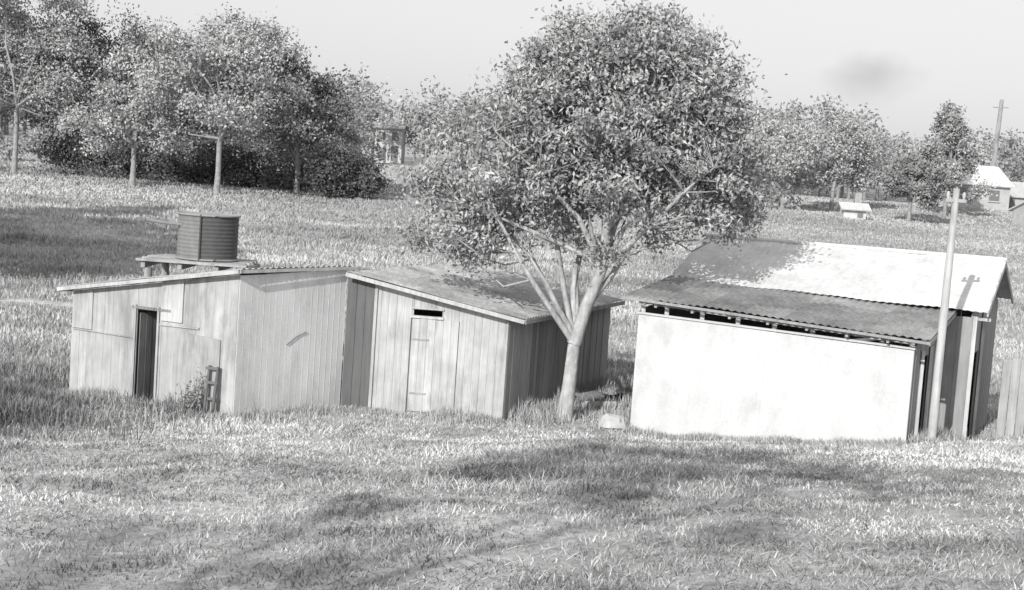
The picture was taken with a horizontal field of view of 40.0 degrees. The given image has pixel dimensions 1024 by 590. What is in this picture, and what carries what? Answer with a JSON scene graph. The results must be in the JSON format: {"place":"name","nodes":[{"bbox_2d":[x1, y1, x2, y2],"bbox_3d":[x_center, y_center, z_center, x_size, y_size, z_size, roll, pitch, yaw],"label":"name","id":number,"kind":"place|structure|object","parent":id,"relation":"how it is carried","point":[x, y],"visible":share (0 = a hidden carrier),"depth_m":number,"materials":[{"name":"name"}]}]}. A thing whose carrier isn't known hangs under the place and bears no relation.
{"place":"outdoors","nodes":[
{"label":"outdoors","id":0,"kind":"place"},
{"bbox_2d":[0,124,1023,589],"bbox_3d":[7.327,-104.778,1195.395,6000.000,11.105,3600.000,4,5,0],"label":"ground","id":1,"kind":"structure","parent":0,"point":[460,528],"depth_m":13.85,"materials":[{"name":"plant"}]},
{"bbox_2d":[0,63,13,140],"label":"gum tree","id":2,"kind":"object","parent":1,"relation":"on","point":[11,65],"visible":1,"depth_m":43.85,"materials":[{"name":"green plant"}]},
{"bbox_2d":[0,0,35,130],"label":"gum tree","id":3,"kind":"object","parent":1,"relation":"on","point":[12,56],"visible":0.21,"depth_m":95.14,"materials":[{"name":"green plant"}]},
{"bbox_2d":[0,0,118,173],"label":"gum tree","id":4,"kind":"object","parent":1,"relation":"on","point":[53,37],"visible":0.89,"depth_m":91.39,"materials":[{"name":"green plant"}]},
{"bbox_2d":[1,0,198,173],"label":"gum tree","id":5,"kind":"object","parent":1,"relation":"on","point":[103,43],"visible":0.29,"depth_m":95.34,"materials":[{"name":"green plant"}]},
{"bbox_2d":[28,124,177,181],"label":"shrub","id":6,"kind":"object","parent":1,"relation":"on","point":[63,150],"visible":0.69,"depth_m":95.47,"materials":[{"name":"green plant"}]},
{"bbox_2d":[53,40,204,185],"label":"gum tree","id":7,"kind":"object","parent":1,"relation":"on","point":[108,91],"visible":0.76,"depth_m":85.02,"materials":[{"name":"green plant"}]},
{"bbox_2d":[111,17,241,178],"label":"gum tree","id":8,"kind":"object","parent":1,"relation":"on","point":[142,38],"visible":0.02,"depth_m":102.16,"materials":[{"name":"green plant"}]},
{"bbox_2d":[175,367,205,411],"bbox_3d":[-6.037,1.835,26.503,0.548,0.998,0.392,4,5,0],"label":"weed plant","id":9,"kind":"object","parent":1,"relation":"on","point":[193,405],"visible":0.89,"depth_m":26.49,"materials":[{"name":"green plant"}]},
{"bbox_2d":[136,211,259,276],"bbox_3d":[-7.002,0.151,31.476,2.442,4.040,1.850,4,5,0],"label":"water tank","id":10,"kind":"object","parent":1,"relation":"on","point":[208,238],"visible":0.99,"depth_m":30.79,"materials":[{"name":"metal"}]},
{"bbox_2d":[142,131,259,187],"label":"shrub","id":11,"kind":"object","parent":1,"relation":"on","point":[201,170],"visible":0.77,"depth_m":94.23,"materials":[{"name":"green plant"}]},
{"bbox_2d":[57,265,356,418],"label":"corrugated iron shed","id":12,"kind":"structure","parent":1,"relation":"on","point":[270,338],"depth_m":27.20,"materials":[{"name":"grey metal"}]},
{"bbox_2d":[130,304,170,401],"bbox_3d":[-6.993,1.335,27.394,0.852,2.300,0.946,4,5,0],"label":"door","id":13,"kind":"structure","parent":12,"relation":"in","point":[149,321],"depth_m":27.38,"materials":[{"name":"grey wood"}]},
{"bbox_2d":[202,365,219,415],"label":"ladder","id":14,"kind":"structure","parent":1,"relation":"on","point":[208,382],"depth_m":26.43,"materials":[{"name":"grey wood"}]},
{"bbox_2d":[152,37,296,159],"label":"gum tree","id":15,"kind":"object","parent":1,"relation":"on","point":[215,87],"visible":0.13,"depth_m":98.76,"materials":[{"name":"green plant"}]},
{"bbox_2d":[116,2,339,193],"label":"gum tree","id":16,"kind":"object","parent":1,"relation":"on","point":[169,94],"visible":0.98,"depth_m":83.31,"materials":[{"name":"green plant"}]},
{"bbox_2d":[221,143,319,191],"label":"shrub","id":17,"kind":"object","parent":1,"relation":"on","point":[270,176],"visible":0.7,"depth_m":93.38,"materials":[{"name":"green plant"}]},
{"bbox_2d":[238,51,366,193],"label":"gum tree","id":18,"kind":"object","parent":1,"relation":"on","point":[324,89],"visible":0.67,"depth_m":88.77,"materials":[{"name":"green plant"}]},
{"bbox_2d":[249,85,364,162],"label":"gum tree","id":19,"kind":"object","parent":1,"relation":"on","point":[350,117],"visible":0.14,"depth_m":99.92,"materials":[{"name":"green plant"}]},
{"bbox_2d":[297,145,393,198],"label":"shrub","id":20,"kind":"object","parent":1,"relation":"on","point":[340,174],"visible":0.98,"depth_m":87.23,"materials":[{"name":"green plant"}]},
{"bbox_2d":[374,128,405,163],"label":"walls","id":21,"kind":"structure","parent":1,"relation":"on","point":[400,144],"depth_m":164.70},
{"bbox_2d":[377,131,398,162],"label":"windows","id":22,"kind":"structure","parent":21,"relation":"attached to","point":[394,149],"depth_m":164.65,"materials":[{"name":"grey glass"}]},
{"bbox_2d":[373,113,408,130],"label":"roof","id":23,"kind":"structure","parent":21,"relation":"on","point":[396,123],"depth_m":165.26,"materials":[{"name":"metal"}]},
{"bbox_2d":[341,261,624,420],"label":"timber shed","id":24,"kind":"structure","parent":1,"relation":"on","point":[422,338],"depth_m":28.54,"materials":[{"name":"wood"}]},
{"bbox_2d":[405,318,458,412],"bbox_3d":[-1.620,1.450,28.475,0.978,1.930,0.049,4,5,3],"label":"door","id":25,"kind":"structure","parent":24,"relation":"in","point":[423,343],"depth_m":28.47,"materials":[{"name":"white wood"}]},
{"bbox_2d":[0,41,1023,206],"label":"distant trees","id":26,"kind":"object","parent":1,"relation":"on","point":[1007,158],"visible":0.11,"depth_m":159.26,"materials":[{"name":"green plant"}]},
{"bbox_2d":[575,390,623,407],"bbox_3d":[1.935,2.284,30.801,1.276,0.299,0.887,2,5,-17],"label":"fallen log","id":27,"kind":"object","parent":1,"relation":"on","point":[596,394],"visible":0.67,"depth_m":30.79,"materials":[{"name":"grey wood"}]},
{"bbox_2d":[385,0,821,420],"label":"gum tree","id":28,"kind":"object","parent":1,"relation":"on","point":[652,90],"visible":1,"depth_m":27.66,"materials":[{"name":"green plant"}]},
{"bbox_2d":[598,413,629,429],"bbox_3d":[2.071,2.578,28.311,0.670,0.359,0.385,4,5,0],"label":"stone block","id":29,"kind":"object","parent":1,"relation":"on","point":[606,422],"depth_m":28.20,"materials":[{"name":"white stone"}]},
{"bbox_2d":[750,118,834,208],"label":"gum tree","id":30,"kind":"object","parent":1,"relation":"on","point":[797,160],"visible":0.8,"depth_m":110.67,"materials":[{"name":"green plant"}]},
{"bbox_2d":[623,233,1013,443],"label":"gabled shed","id":31,"kind":"structure","parent":1,"relation":"on","point":[774,337],"depth_m":27.64,"materials":[{"name":"metal"}]},
{"bbox_2d":[779,104,894,209],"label":"gum tree","id":32,"kind":"object","parent":1,"relation":"on","point":[854,143],"visible":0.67,"depth_m":120.45,"materials":[{"name":"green plant"}]},
{"bbox_2d":[835,193,871,219],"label":"farm hut","id":33,"kind":"object","parent":1,"relation":"on","point":[856,208],"visible":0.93,"depth_m":107.03,"materials":[{"name":"metal"}]},
{"bbox_2d":[857,213,863,219],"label":"windows","id":34,"kind":"structure","parent":33,"relation":"in","point":[860,215],"depth_m":106.95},
{"bbox_2d":[882,154,951,221],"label":"gum tree","id":35,"kind":"object","parent":1,"relation":"on","point":[913,166],"visible":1,"depth_m":110.80,"materials":[{"name":"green plant"}]},
{"bbox_2d":[927,188,965,442],"bbox_3d":[7.919,0.652,25.857,0.370,5.220,0.170,4,5,0],"label":"utility pole","id":36,"kind":"object","parent":1,"relation":"on","point":[955,200],"visible":0.94,"depth_m":25.78,"materials":[{"name":"grey wood"}]},
{"bbox_2d":[903,99,1003,215],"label":"gum tree","id":37,"kind":"object","parent":1,"relation":"on","point":[949,124],"visible":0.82,"depth_m":120.45,"materials":[{"name":"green plant"}]},
{"bbox_2d":[916,166,1009,210],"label":"walls","id":38,"kind":"structure","parent":1,"relation":"on","point":[1003,204],"depth_m":132.76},
{"bbox_2d":[914,157,1015,187],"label":"roof","id":39,"kind":"structure","parent":38,"relation":"on","point":[996,176],"depth_m":133.59,"materials":[{"name":"metal"}]},
{"bbox_2d":[959,188,999,202],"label":"windows","id":40,"kind":"structure","parent":38,"relation":"attached to","point":[993,198],"depth_m":132.69,"materials":[{"name":"grey glass"}]},
{"bbox_2d":[991,99,1007,165],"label":"utility pole","id":41,"kind":"object","parent":1,"relation":"on","point":[996,140],"visible":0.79,"depth_m":138.69,"materials":[{"name":"grey wood"}]},
{"bbox_2d":[996,358,1023,437],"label":"paling fence","id":42,"kind":"object","parent":1,"relation":"on","point":[1015,383],"visible":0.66,"depth_m":29.16,"materials":[{"name":"white wood"}]},
{"bbox_2d":[1009,197,1023,205],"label":"walls","id":43,"kind":"structure","parent":1,"relation":"on","point":[1018,200],"depth_m":136.69,"materials":[{"name":"white paint"}]},
{"bbox_2d":[1008,199,1014,208],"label":"windows","id":44,"kind":"structure","parent":43,"relation":"attached to","point":[1011,202],"depth_m":136.75,"materials":[{"name":"grey glass"}]},
{"bbox_2d":[1010,182,1023,197],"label":"roof","id":45,"kind":"structure","parent":43,"relation":"on","point":[1017,191],"depth_m":137.62,"materials":[{"name":"metal"}]},
{"bbox_2d":[1011,204,1023,225],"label":"walls","id":46,"kind":"structure","parent":1,"relation":"on","point":[1018,215],"depth_m":118.24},
{"bbox_2d":[1007,201,1023,210],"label":"roof","id":47,"kind":"structure","parent":46,"relation":"on","point":[1016,206],"depth_m":118.22,"materials":[{"name":"metal"}]},
{"bbox_2d":[1,0,1023,181],"label":"sky","id":48,"kind":"structure","parent":0,"point":[905,59],"materials":[{"name":"white"}]}
]}

